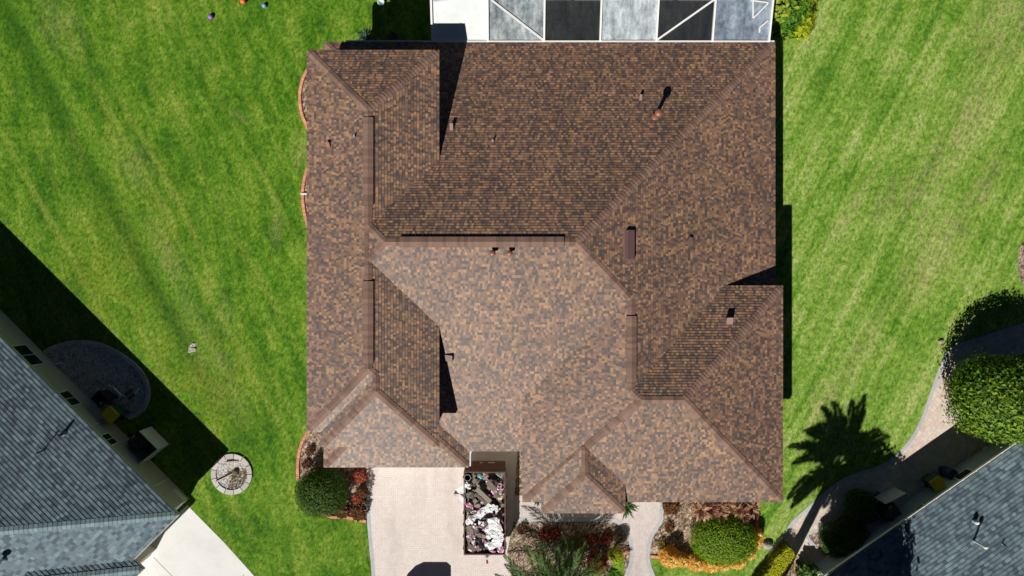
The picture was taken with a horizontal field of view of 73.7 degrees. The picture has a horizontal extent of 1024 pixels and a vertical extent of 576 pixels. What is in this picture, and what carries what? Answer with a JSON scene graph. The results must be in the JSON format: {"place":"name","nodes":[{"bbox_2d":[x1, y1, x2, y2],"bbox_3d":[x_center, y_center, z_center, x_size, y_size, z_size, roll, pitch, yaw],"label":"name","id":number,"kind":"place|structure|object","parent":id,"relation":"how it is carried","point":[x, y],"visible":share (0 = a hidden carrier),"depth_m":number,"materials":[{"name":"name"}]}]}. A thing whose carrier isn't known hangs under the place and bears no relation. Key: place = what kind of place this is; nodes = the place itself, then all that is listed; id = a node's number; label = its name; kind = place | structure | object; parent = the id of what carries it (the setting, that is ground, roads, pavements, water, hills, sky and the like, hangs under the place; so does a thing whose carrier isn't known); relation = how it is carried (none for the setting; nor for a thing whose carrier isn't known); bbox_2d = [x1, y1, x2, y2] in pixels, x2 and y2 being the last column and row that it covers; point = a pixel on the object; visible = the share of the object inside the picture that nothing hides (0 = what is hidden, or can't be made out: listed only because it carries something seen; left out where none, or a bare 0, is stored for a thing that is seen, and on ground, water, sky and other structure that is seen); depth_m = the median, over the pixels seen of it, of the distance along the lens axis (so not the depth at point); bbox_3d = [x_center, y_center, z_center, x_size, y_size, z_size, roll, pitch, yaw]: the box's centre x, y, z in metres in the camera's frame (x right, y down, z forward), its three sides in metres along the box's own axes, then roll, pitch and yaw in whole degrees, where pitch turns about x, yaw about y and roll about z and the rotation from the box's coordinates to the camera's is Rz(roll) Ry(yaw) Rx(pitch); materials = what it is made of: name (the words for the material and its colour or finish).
{"place":"outdoors","nodes":[
{"label":"outdoors","id":0,"kind":"place"},
{"bbox_2d":[108,385,138,399],"bbox_3d":[-20.992,5.645,37.036,1.341,0.957,0.985,0,90,0],"label":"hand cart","id":1,"kind":"object","parent":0,"point":[126,393],"visible":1,"depth_m":37.15,"materials":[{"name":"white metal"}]},
{"bbox_2d":[188,343,195,352],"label":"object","id":2,"kind":"structure","parent":0,"point":[191,348],"depth_m":37.45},
{"bbox_2d":[138,505,253,575],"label":"concrete driveway","id":3,"kind":"structure","parent":0,"point":[187,541],"depth_m":37.49,"materials":[{"name":"concrete"}]},
{"bbox_2d":[370,451,517,575],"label":"driveway","id":4,"kind":"structure","parent":0,"point":[417,519],"depth_m":37.49,"materials":[{"name":"concrete"}]},
{"bbox_2d":[366,467,374,575],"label":"driveway border","id":5,"kind":"object","parent":4,"relation":"on","point":[370,532],"visible":0.73,"depth_m":37.48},
{"bbox_2d":[463,461,506,563],"bbox_3d":[-1.445,12.043,36.750,2.298,1.499,5.433,0,90,0],"label":"dump trailer","id":6,"kind":"object","parent":4,"relation":"on","point":[487,467],"visible":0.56,"depth_m":36.21,"materials":[{"name":"brown metal"}]},
{"bbox_2d":[454,486,463,502],"bbox_3d":[-2.797,10.903,36.275,0.659,0.550,1.054,0,90,0],"label":"metal flashing","id":7,"kind":"object","parent":6,"relation":"attached to","point":[460,489],"visible":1,"depth_m":36.09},
{"bbox_2d":[465,473,503,552],"bbox_3d":[-1.445,11.895,36.149,2.086,0.404,4.259,0,90,0],"label":"debris heap","id":8,"kind":"object","parent":6,"relation":"in","point":[481,483],"visible":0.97,"depth_m":36.19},
{"bbox_2d":[464,474,470,480],"bbox_3d":[-2.344,9.989,36.118,0.360,0.404,0.360,0,90,0],"label":"bucket","id":9,"kind":"object","parent":8,"relation":"on","point":[467,477],"visible":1,"depth_m":35.94,"materials":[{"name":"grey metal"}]},
{"bbox_2d":[467,525,473,534],"bbox_3d":[-2.194,12.762,36.011,0.338,0.094,0.500,0,90,0],"label":"debris board","id":10,"kind":"object","parent":8,"relation":"on","point":[471,531],"visible":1,"depth_m":35.99,"materials":[{"name":"grey"}]},
{"bbox_2d":[475,510,502,548],"bbox_3d":[-1.504,12.569,35.922,1.283,0.207,2.224,31,90,0],"label":"roofing felt","id":11,"kind":"object","parent":8,"relation":"on","point":[481,545],"visible":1,"depth_m":35.94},
{"bbox_2d":[465,504,497,524],"bbox_3d":[-1.633,11.836,35.921,1.952,0.205,0.669,-25,90,0],"label":"plastic sheet","id":12,"kind":"object","parent":11,"relation":"on","point":[485,509],"visible":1,"depth_m":35.90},
{"bbox_2d":[484,517,503,549],"bbox_3d":[-0.941,12.896,35.891,0.993,0.149,1.670,-14,90,0],"label":"plastic sheet","id":13,"kind":"object","parent":11,"relation":"on","point":[494,525],"visible":1,"depth_m":35.88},
{"bbox_2d":[486,480,496,491],"bbox_3d":[-1.082,10.401,35.870,0.301,0.070,0.611,-41,90,0],"label":"debris board","id":14,"kind":"object","parent":8,"relation":"on","point":[491,485],"visible":1,"depth_m":35.85,"materials":[{"name":"grey"}]},
{"bbox_2d":[0,0,1023,575],"bbox_3d":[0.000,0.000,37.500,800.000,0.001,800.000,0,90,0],"label":"lawn","id":15,"kind":"structure","parent":0,"point":[152,170],"depth_m":37.50,"materials":[{"name":"green plant"}]},
{"bbox_2d":[0,310,188,575],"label":"neighbour house","id":16,"kind":"structure","parent":15,"relation":"on","point":[83,492],"depth_m":34.13,"materials":[{"name":"grey"}]},
{"bbox_2d":[13,344,44,365],"bbox_3d":[-25.688,3.569,36.150,1.500,1.200,0.056,45,90,0],"label":"window","id":17,"kind":"structure","parent":16,"relation":"in","point":[23,349],"depth_m":36.26,"materials":[{"name":"glass"}]},
{"bbox_2d":[59,390,81,406],"bbox_3d":[-23.414,5.843,36.075,1.050,0.950,0.056,45,90,0],"label":"window","id":18,"kind":"structure","parent":16,"relation":"in","point":[66,394],"depth_m":36.15,"materials":[{"name":"glass"}]},
{"bbox_2d":[102,432,117,444],"bbox_3d":[-21.268,7.989,36.025,0.056,0.750,0.800,-45,90,0],"label":"window","id":19,"kind":"structure","parent":16,"relation":"in","point":[107,436],"depth_m":36.07,"materials":[{"name":"glass"}]},
{"bbox_2d":[46,344,145,417],"bbox_3d":[-22.978,4.888,37.490,6.358,0.001,3.642,12,90,0],"label":"gravel bed","id":20,"kind":"object","parent":15,"relation":"on","point":[89,371],"visible":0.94,"depth_m":37.49,"materials":[{"name":"gravel"}]},
{"bbox_2d":[42,340,150,419],"bbox_3d":[-22.610,4.487,37.450,6.541,0.111,2.854,33,90,0],"label":"stone edging","id":21,"kind":"object","parent":20,"relation":"on","point":[137,368],"visible":1,"depth_m":37.40,"materials":[{"name":"stone"}]},
{"bbox_2d":[91,390,117,407],"bbox_3d":[-22.034,5.958,36.990,0.766,1.020,0.620,45,90,0],"label":"wheelie bin","id":22,"kind":"object","parent":20,"relation":"on","point":[107,396],"visible":1,"depth_m":36.87,"materials":[{"name":"plastic"}]},
{"bbox_2d":[101,405,129,423],"bbox_3d":[-21.428,6.777,36.942,0.802,1.116,0.657,45,90,0],"label":"wheelie bin","id":23,"kind":"object","parent":20,"relation":"on","point":[111,414],"visible":1,"depth_m":36.42,"materials":[{"name":"yellow plastic"}]},
{"bbox_2d":[127,432,150,451],"bbox_3d":[-20.139,8.288,37.064,0.800,0.872,0.800,45,90,0],"label":"air conditioner","id":24,"kind":"object","parent":15,"relation":"on","point":[137,441],"visible":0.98,"depth_m":36.65,"materials":[{"name":"metal"}]},
{"bbox_2d":[138,426,168,464],"bbox_3d":[-19.928,8.703,36.870,1.766,1.200,1.382,-45,90,0],"label":"privacy screen","id":25,"kind":"object","parent":15,"relation":"on","point":[155,438],"visible":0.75,"depth_m":36.80,"materials":[{"name":"white paint"}]},
{"bbox_2d":[211,454,251,494],"bbox_3d":[-15.378,10.215,37.390,2.240,0.220,2.240,0,90,0],"label":"stone ring planter","id":26,"kind":"object","parent":15,"relation":"on","point":[230,475],"visible":1,"depth_m":37.42,"materials":[{"name":"stone"}]},
{"bbox_2d":[301,75,306,121],"bbox_3d":[-10.435,-10.380,37.494,2.416,0.001,3.405,0,90,0],"label":"mulch bed","id":27,"kind":"object","parent":15,"relation":"on","point":[304,97],"visible":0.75,"depth_m":37.49,"materials":[{"name":"brown wood"}]},
{"bbox_2d":[298,68,306,128],"bbox_3d":[-11.409,-10.383,37.455,0.631,0.100,3.461,0,90,0],"label":"brick edging","id":28,"kind":"object","parent":27,"relation":"on","point":[300,99],"visible":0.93,"depth_m":37.41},
{"bbox_2d":[301,166,306,226],"bbox_3d":[-11.306,-4.969,37.455,0.525,0.102,3.730,0,90,0],"label":"brick edging","id":29,"kind":"object","parent":15,"relation":"on","point":[302,196],"visible":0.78,"depth_m":37.41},
{"bbox_2d":[304,177,306,214],"bbox_3d":[-10.358,-4.965,37.494,2.263,0.001,3.691,0,90,0],"label":"mulch bed","id":30,"kind":"object","parent":15,"relation":"on","point":[305,191],"visible":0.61,"depth_m":37.49,"materials":[{"name":"brown wood"}]},
{"bbox_2d":[299,432,365,519],"bbox_3d":[-9.876,9.919,37.494,3.760,0.001,5.778,0,90,0],"label":"mulch bed","id":31,"kind":"object","parent":15,"relation":"on","point":[313,439],"visible":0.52,"depth_m":37.49,"materials":[{"name":"brown wood"}]},
{"bbox_2d":[296,432,309,479],"bbox_3d":[-11.578,9.172,37.455,0.412,0.101,2.774,12,90,0],"label":"brick edging","id":32,"kind":"object","parent":31,"relation":"on","point":[299,454],"visible":0.99,"depth_m":37.41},
{"bbox_2d":[301,459,311,468],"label":"plant","id":33,"kind":"object","parent":31,"relation":"on","point":[309,465],"visible":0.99,"depth_m":37.34,"materials":[{"name":"brown plant"}]},
{"bbox_2d":[304,447,314,456],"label":"plant","id":34,"kind":"object","parent":31,"relation":"on","point":[310,451],"visible":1,"depth_m":37.31,"materials":[{"name":"brown plant"}]},
{"bbox_2d":[293,464,349,519],"bbox_3d":[-10.110,10.876,36.408,3.069,2.237,2.887,0,90,0],"label":"round shrub","id":35,"kind":"object","parent":31,"relation":"on","point":[322,491],"visible":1,"depth_m":35.77,"materials":[{"name":"green plant"}]},
{"bbox_2d":[335,502,351,518],"bbox_3d":[-9.241,12.115,37.052,0.971,0.904,0.983,0,90,0],"label":"red croton","id":36,"kind":"object","parent":31,"relation":"on","point":[342,515],"visible":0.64,"depth_m":37.01,"materials":[{"name":"brown plant"}]},
{"bbox_2d":[349,503,367,521],"bbox_3d":[-8.338,12.201,37.005,1.014,0.998,1.073,0,90,0],"label":"red croton","id":37,"kind":"object","parent":31,"relation":"on","point":[361,515],"visible":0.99,"depth_m":36.97,"materials":[{"name":"brown plant"}]},
{"bbox_2d":[352,492,364,504],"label":"red croton","id":38,"kind":"object","parent":31,"relation":"on","point":[356,500],"visible":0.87,"depth_m":36.89,"materials":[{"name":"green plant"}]},
{"bbox_2d":[351,467,370,483],"bbox_3d":[-8.242,10.144,36.929,1.010,1.149,1.025,0,90,0],"label":"red croton","id":39,"kind":"object","parent":31,"relation":"on","point":[360,471],"visible":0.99,"depth_m":36.89,"materials":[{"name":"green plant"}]},
{"bbox_2d":[356,484,370,498],"bbox_3d":[-8.117,11.093,37.002,0.750,1.001,0.822,-32,90,0],"label":"red croton","id":40,"kind":"object","parent":31,"relation":"on","point":[364,493],"visible":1,"depth_m":36.97,"materials":[{"name":"brown plant"}]},
{"bbox_2d":[322,514,366,522],"bbox_3d":[-9.238,12.607,37.454,2.517,0.098,0.253,8,90,0],"label":"brick edging","id":41,"kind":"object","parent":15,"relation":"on","point":[348,517],"visible":0.6,"depth_m":37.41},
{"bbox_2d":[356,27,371,39],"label":"spiky plant","id":42,"kind":"object","parent":15,"relation":"on","point":[363,36],"visible":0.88,"depth_m":37.31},
{"bbox_2d":[301,40,782,513],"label":"house","id":43,"kind":"structure","parent":15,"relation":"on","point":[554,262],"depth_m":31.84,"materials":[{"name":"brown"}]},
{"bbox_2d":[515,451,521,495],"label":"wall","id":44,"kind":"structure","parent":43,"relation":"attached to","point":[518,487],"depth_m":37.48,"materials":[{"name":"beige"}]},
{"bbox_2d":[508,522,629,575],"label":"mulch bed","id":45,"kind":"object","parent":15,"relation":"on","point":[530,537],"visible":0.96,"depth_m":37.49,"materials":[{"name":"brown plant"}]},
{"bbox_2d":[517,524,526,534],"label":"plant","id":46,"kind":"object","parent":45,"relation":"on","point":[521,532],"visible":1,"depth_m":37.22,"materials":[{"name":"brown plant"}]},
{"bbox_2d":[537,529,551,542],"bbox_3d":[1.808,13.568,37.274,0.851,0.466,0.829,0,90,0],"label":"red croton","id":47,"kind":"object","parent":45,"relation":"on","point":[543,533],"visible":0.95,"depth_m":37.26,"materials":[{"name":"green plant"}]},
{"bbox_2d":[494,538,612,575],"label":"date palm","id":48,"kind":"object","parent":45,"relation":"on","point":[541,566],"visible":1,"depth_m":35.41,"materials":[{"name":"green plant"}]},
{"bbox_2d":[548,526,560,539],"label":"red croton","id":49,"kind":"object","parent":45,"relation":"on","point":[557,534],"visible":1,"depth_m":37.26,"materials":[{"name":"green plant"}]},
{"bbox_2d":[569,534,582,548],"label":"dark plant","id":50,"kind":"object","parent":45,"relation":"on","point":[578,544],"visible":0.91,"depth_m":37.31,"materials":[{"name":"plant"}]},
{"bbox_2d":[586,532,599,546],"bbox_3d":[4.385,13.774,37.296,0.850,0.421,0.833,0,90,0],"label":"red croton","id":51,"kind":"object","parent":45,"relation":"on","point":[592,535],"visible":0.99,"depth_m":37.29,"materials":[{"name":"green plant"}]},
{"bbox_2d":[585,551,607,575],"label":"red croton","id":52,"kind":"object","parent":45,"relation":"on","point":[602,558],"visible":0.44,"depth_m":37.01,"materials":[{"name":"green plant"}]},
{"bbox_2d":[600,531,613,545],"bbox_3d":[5.166,13.723,37.279,0.800,0.456,0.818,45,90,0],"label":"red croton","id":53,"kind":"object","parent":45,"relation":"on","point":[610,540],"visible":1,"depth_m":37.26,"materials":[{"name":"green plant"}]},
{"bbox_2d":[608,546,623,563],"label":"round shrub","id":54,"kind":"object","parent":45,"relation":"on","point":[615,554],"visible":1,"depth_m":36.40,"materials":[{"name":"yellow plant"}]},
{"bbox_2d":[514,486,659,575],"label":"walkway","id":55,"kind":"structure","parent":15,"relation":"on","point":[641,524],"depth_m":37.48,"materials":[{"name":"concrete"}]},
{"bbox_2d":[514,518,633,575],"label":"walkway border","id":56,"kind":"object","parent":55,"relation":"on","point":[628,534],"visible":1,"depth_m":37.48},
{"bbox_2d":[616,502,637,520],"bbox_3d":[6.295,11.971,37.238,1.438,0.575,1.469,0,90,0],"label":"strap plant","id":57,"kind":"object","parent":55,"relation":"on","point":[628,507],"visible":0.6,"depth_m":37.24,"materials":[{"name":"green plant"}]},
{"bbox_2d":[646,502,663,575],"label":"walkway border","id":58,"kind":"object","parent":55,"relation":"on","point":[652,534],"visible":0.91,"depth_m":37.48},
{"bbox_2d":[495,0,743,39],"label":"pool deck","id":59,"kind":"structure","parent":15,"relation":"on","point":[572,19],"depth_m":37.48,"materials":[{"name":"concrete"}]},
{"bbox_2d":[422,0,773,41],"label":"pool screen enclosure","id":60,"kind":"object","parent":59,"relation":"on","point":[524,21],"visible":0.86,"depth_m":33.77,"materials":[{"name":"white paint"}]},
{"bbox_2d":[650,502,755,556],"bbox_3d":[10.517,13.163,37.492,5.902,0.001,3.919,0,90,0],"label":"mulch bed","id":61,"kind":"object","parent":15,"relation":"on","point":[682,521],"visible":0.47,"depth_m":37.49,"materials":[{"name":"brown plant"}]},
{"bbox_2d":[657,538,667,548],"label":"plant","id":62,"kind":"object","parent":61,"relation":"on","point":[661,543],"visible":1,"depth_m":37.32,"materials":[{"name":"plant"}]},
{"bbox_2d":[658,545,680,569],"bbox_3d":[8.593,14.624,36.880,1.328,1.248,1.313,0,90,0],"label":"golden shrub","id":63,"kind":"object","parent":61,"relation":"on","point":[669,556],"visible":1,"depth_m":36.76,"materials":[{"name":"yellow plant"}]},
{"bbox_2d":[665,523,674,532],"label":"plant","id":64,"kind":"object","parent":61,"relation":"on","point":[670,528],"visible":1,"depth_m":37.33,"materials":[{"name":"brown plant"}]},
{"bbox_2d":[662,502,680,514],"bbox_3d":[8.691,11.817,37.056,1.174,0.896,1.195,0,90,0],"label":"red croton","id":65,"kind":"object","parent":61,"relation":"on","point":[669,509],"visible":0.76,"depth_m":36.91,"materials":[{"name":"brown plant"}]},
{"bbox_2d":[678,552,688,567],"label":"golden shrub","id":66,"kind":"object","parent":61,"relation":"on","point":[684,562],"visible":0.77,"depth_m":36.91,"materials":[{"name":"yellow plant"}]},
{"bbox_2d":[686,552,704,571],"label":"golden shrub","id":67,"kind":"object","parent":61,"relation":"on","point":[696,564],"visible":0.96,"depth_m":36.84,"materials":[{"name":"yellow plant"}]},
{"bbox_2d":[686,502,713,522],"bbox_3d":[10.072,11.858,36.825,1.443,1.349,1.337,40,90,0],"label":"rosette plant","id":68,"kind":"object","parent":61,"relation":"on","point":[699,512],"visible":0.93,"depth_m":36.37,"materials":[{"name":"pink plant"}]},
{"bbox_2d":[650,502,758,561],"bbox_3d":[11.161,14.170,37.455,6.822,0.102,2.611,-29,90,0],"label":"brick edging","id":69,"kind":"object","parent":61,"relation":"on","point":[757,524],"visible":0.18,"depth_m":37.41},
{"bbox_2d":[701,502,719,518],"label":"rosette plant","id":70,"kind":"object","parent":61,"relation":"on","point":[712,512],"visible":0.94,"depth_m":36.36,"materials":[{"name":"pink plant"}]},
{"bbox_2d":[702,557,719,573],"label":"golden shrub","id":71,"kind":"object","parent":61,"relation":"on","point":[709,568],"visible":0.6,"depth_m":36.76,"materials":[{"name":"yellow plant"}]},
{"bbox_2d":[714,512,728,522],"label":"rosette plant","id":72,"kind":"object","parent":61,"relation":"on","point":[722,516],"visible":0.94,"depth_m":36.41,"materials":[{"name":"pink plant"}]},
{"bbox_2d":[685,515,758,566],"bbox_3d":[11.376,13.599,36.610,3.934,1.856,2.919,0,90,0],"label":"round shrub","id":73,"kind":"object","parent":61,"relation":"on","point":[730,540],"visible":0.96,"depth_m":36.14,"materials":[{"name":"green plant"}]},
{"bbox_2d":[716,502,728,514],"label":"rosette plant","id":74,"kind":"object","parent":61,"relation":"on","point":[722,507],"visible":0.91,"depth_m":36.40,"materials":[{"name":"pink plant"}]},
{"bbox_2d":[718,562,729,571],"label":"golden shrub","id":75,"kind":"object","parent":61,"relation":"on","point":[723,568],"visible":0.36,"depth_m":36.79,"materials":[{"name":"orange plant"}]},
{"bbox_2d":[724,502,738,514],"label":"rosette plant","id":76,"kind":"object","parent":61,"relation":"on","point":[731,506],"visible":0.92,"depth_m":36.43,"materials":[{"name":"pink plant"}]},
{"bbox_2d":[730,559,746,570],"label":"golden shrub","id":77,"kind":"object","parent":61,"relation":"on","point":[739,566],"visible":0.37,"depth_m":36.72,"materials":[{"name":"orange plant"}]},
{"bbox_2d":[733,502,747,517],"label":"rosette plant","id":78,"kind":"object","parent":61,"relation":"on","point":[737,512],"visible":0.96,"depth_m":36.40,"materials":[{"name":"pink plant"}]},
{"bbox_2d":[736,512,749,523],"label":"rosette plant","id":79,"kind":"object","parent":61,"relation":"on","point":[743,518],"visible":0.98,"depth_m":36.42,"materials":[{"name":"pink plant"}]},
{"bbox_2d":[745,549,756,560],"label":"golden shrub","id":80,"kind":"object","parent":61,"relation":"on","point":[753,557],"visible":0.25,"depth_m":36.69,"materials":[{"name":"orange plant"}]},
{"bbox_2d":[743,502,760,518],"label":"rosette plant","id":81,"kind":"object","parent":61,"relation":"on","point":[752,508],"visible":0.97,"depth_m":36.43,"materials":[{"name":"pink plant"}]},
{"bbox_2d":[751,536,762,548],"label":"golden shrub","id":82,"kind":"object","parent":61,"relation":"on","point":[760,543],"visible":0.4,"depth_m":36.78,"materials":[{"name":"orange plant"}]},
{"bbox_2d":[752,526,764,539],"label":"golden shrub","id":83,"kind":"object","parent":61,"relation":"on","point":[759,531],"visible":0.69,"depth_m":36.94,"materials":[{"name":"yellow plant"}]},
{"bbox_2d":[763,541,772,549],"bbox_3d":[14.012,14.097,37.351,0.574,0.298,0.446,0,90,0],"label":"rock","id":84,"kind":"object","parent":15,"relation":"on","point":[767,545],"visible":0.98,"depth_m":37.27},
{"bbox_2d":[755,542,795,575],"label":"hedge","id":85,"kind":"object","parent":15,"relation":"on","point":[781,556],"visible":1,"depth_m":36.78,"materials":[{"name":"yellow plant"}]},
{"bbox_2d":[777,539,801,575],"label":"mulch bed","id":86,"kind":"object","parent":15,"relation":"on","point":[789,570],"visible":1,"depth_m":37.49,"materials":[{"name":"brown wood"}]},
{"bbox_2d":[767,536,784,559],"bbox_3d":[14.246,15.336,37.449,0.694,0.109,3.594,12,90,0],"label":"stone edging","id":87,"kind":"object","parent":86,"relation":"on","point":[781,539],"visible":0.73,"depth_m":37.40,"materials":[{"name":"concrete"}]},
{"bbox_2d":[795,559,821,575],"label":"feathery plant","id":88,"kind":"object","parent":86,"relation":"on","point":[808,568],"visible":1,"depth_m":36.74,"materials":[{"name":"green plant"}]},
{"bbox_2d":[770,0,818,41],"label":"leafy shrub","id":89,"kind":"object","parent":15,"relation":"on","point":[789,16],"visible":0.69,"depth_m":35.84,"materials":[{"name":"green plant"}]},
{"bbox_2d":[788,10,816,42],"bbox_3d":[15.538,-14.405,36.828,1.836,1.581,1.966,34,90,0],"label":"leafy shrub","id":90,"kind":"object","parent":15,"relation":"on","point":[805,29],"visible":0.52,"depth_m":36.45,"materials":[{"name":"yellow plant"}]},
{"bbox_2d":[809,490,880,555],"bbox_3d":[18.601,13.037,37.494,4.752,0.001,2.674,-43,90,0],"label":"mulch bed","id":91,"kind":"object","parent":15,"relation":"on","point":[814,536],"visible":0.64,"depth_m":37.49,"materials":[{"name":"brown wood"}]},
{"bbox_2d":[806,488,875,556],"bbox_3d":[17.846,12.794,37.485,2.353,0.001,5.060,27,90,0],"label":"garden path border","id":92,"kind":"object","parent":91,"relation":"on","point":[819,529],"visible":0.59,"depth_m":37.48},
{"bbox_2d":[817,520,870,558],"bbox_3d":[18.031,13.655,36.855,2.960,1.319,2.252,0,90,0],"label":"dark shrub","id":93,"kind":"object","parent":91,"relation":"on","point":[842,539],"visible":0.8,"depth_m":36.55,"materials":[{"name":"green plant"}]},
{"bbox_2d":[841,488,877,525],"bbox_3d":[18.846,11.843,36.902,1.892,1.257,2.094,0,90,0],"label":"dark shrub","id":94,"kind":"object","parent":91,"relation":"on","point":[860,506],"visible":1,"depth_m":36.57,"materials":[{"name":"green plant"}]},
{"bbox_2d":[876,502,901,521],"bbox_3d":[20.440,12.109,37.064,0.800,0.872,0.800,-35,90,0],"label":"air conditioner","id":95,"kind":"object","parent":91,"relation":"on","point":[889,512],"visible":0.98,"depth_m":36.65,"materials":[{"name":"metal"}]},
{"bbox_2d":[814,434,1023,575],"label":"neighbour house","id":96,"kind":"structure","parent":15,"relation":"on","point":[968,520],"depth_m":34.69,"materials":[{"name":"grey"}]},
{"bbox_2d":[953,468,972,480],"bbox_3d":[24.040,9.937,36.125,0.900,1.050,0.056,-35,90,0],"label":"window","id":97,"kind":"structure","parent":96,"relation":"in","point":[966,471],"depth_m":36.38,"materials":[{"name":"glass"}]},
{"bbox_2d":[941,348,1023,447],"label":"shrub","id":98,"kind":"object","parent":15,"relation":"on","point":[989,399],"visible":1,"depth_m":34.27,"materials":[{"name":"green plant"}]},
{"bbox_2d":[1018,242,1023,284],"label":"mulch bed","id":99,"kind":"object","parent":15,"relation":"on","point":[1021,262],"visible":1,"depth_m":37.49,"materials":[{"name":"brown wood"}]},
{"bbox_2d":[783,326,1023,575],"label":"garden path","id":100,"kind":"structure","parent":0,"point":[935,444],"depth_m":37.49,"materials":[{"name":"concrete"}]},
{"bbox_2d":[875,487,905,503],"bbox_3d":[20.431,11.215,36.895,1.234,1.150,0.050,-28,90,0],"label":"privacy screen","id":101,"kind":"object","parent":100,"relation":"on","point":[890,495],"visible":0.88,"depth_m":36.83,"materials":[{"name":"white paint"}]},
{"bbox_2d":[784,323,1023,538],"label":"garden path border","id":102,"kind":"object","parent":100,"relation":"on","point":[843,480],"visible":1,"depth_m":37.48,"materials":[{"name":"concrete"}]},
{"bbox_2d":[921,473,945,492],"bbox_3d":[22.755,10.513,36.942,0.657,1.116,0.803,-35,90,0],"label":"wheelie bin","id":103,"kind":"object","parent":100,"relation":"on","point":[936,483],"visible":1,"depth_m":36.42,"materials":[{"name":"yellow plastic"}]},
{"bbox_2d":[938,466,957,479],"bbox_3d":[23.671,10.013,37.050,0.580,0.900,0.580,0,90,0],"label":"barrel","id":104,"kind":"object","parent":100,"relation":"on","point":[948,472],"visible":1,"depth_m":36.77,"materials":[{"name":"blue plastic"}]},
{"bbox_2d":[971,444,988,455],"bbox_3d":[25.750,9.104,37.080,1.100,0.578,0.728,-35,90,0],"label":"wooden board","id":105,"kind":"object","parent":100,"relation":"on","point":[977,451],"visible":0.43,"depth_m":37.31,"materials":[{"name":"brown wood"}]},
{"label":"shingle scrap","id":106,"kind":"object","parent":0,"visible":0},
{"bbox_2d":[475,487,491,503],"bbox_3d":[-1.503,10.898,35.880,1.011,0.065,0.261,43,90,0],"label":"debris board","id":107,"kind":"object","parent":106,"relation":"on","point":[482,494],"visible":1,"depth_m":35.86,"materials":[{"name":"grey"}]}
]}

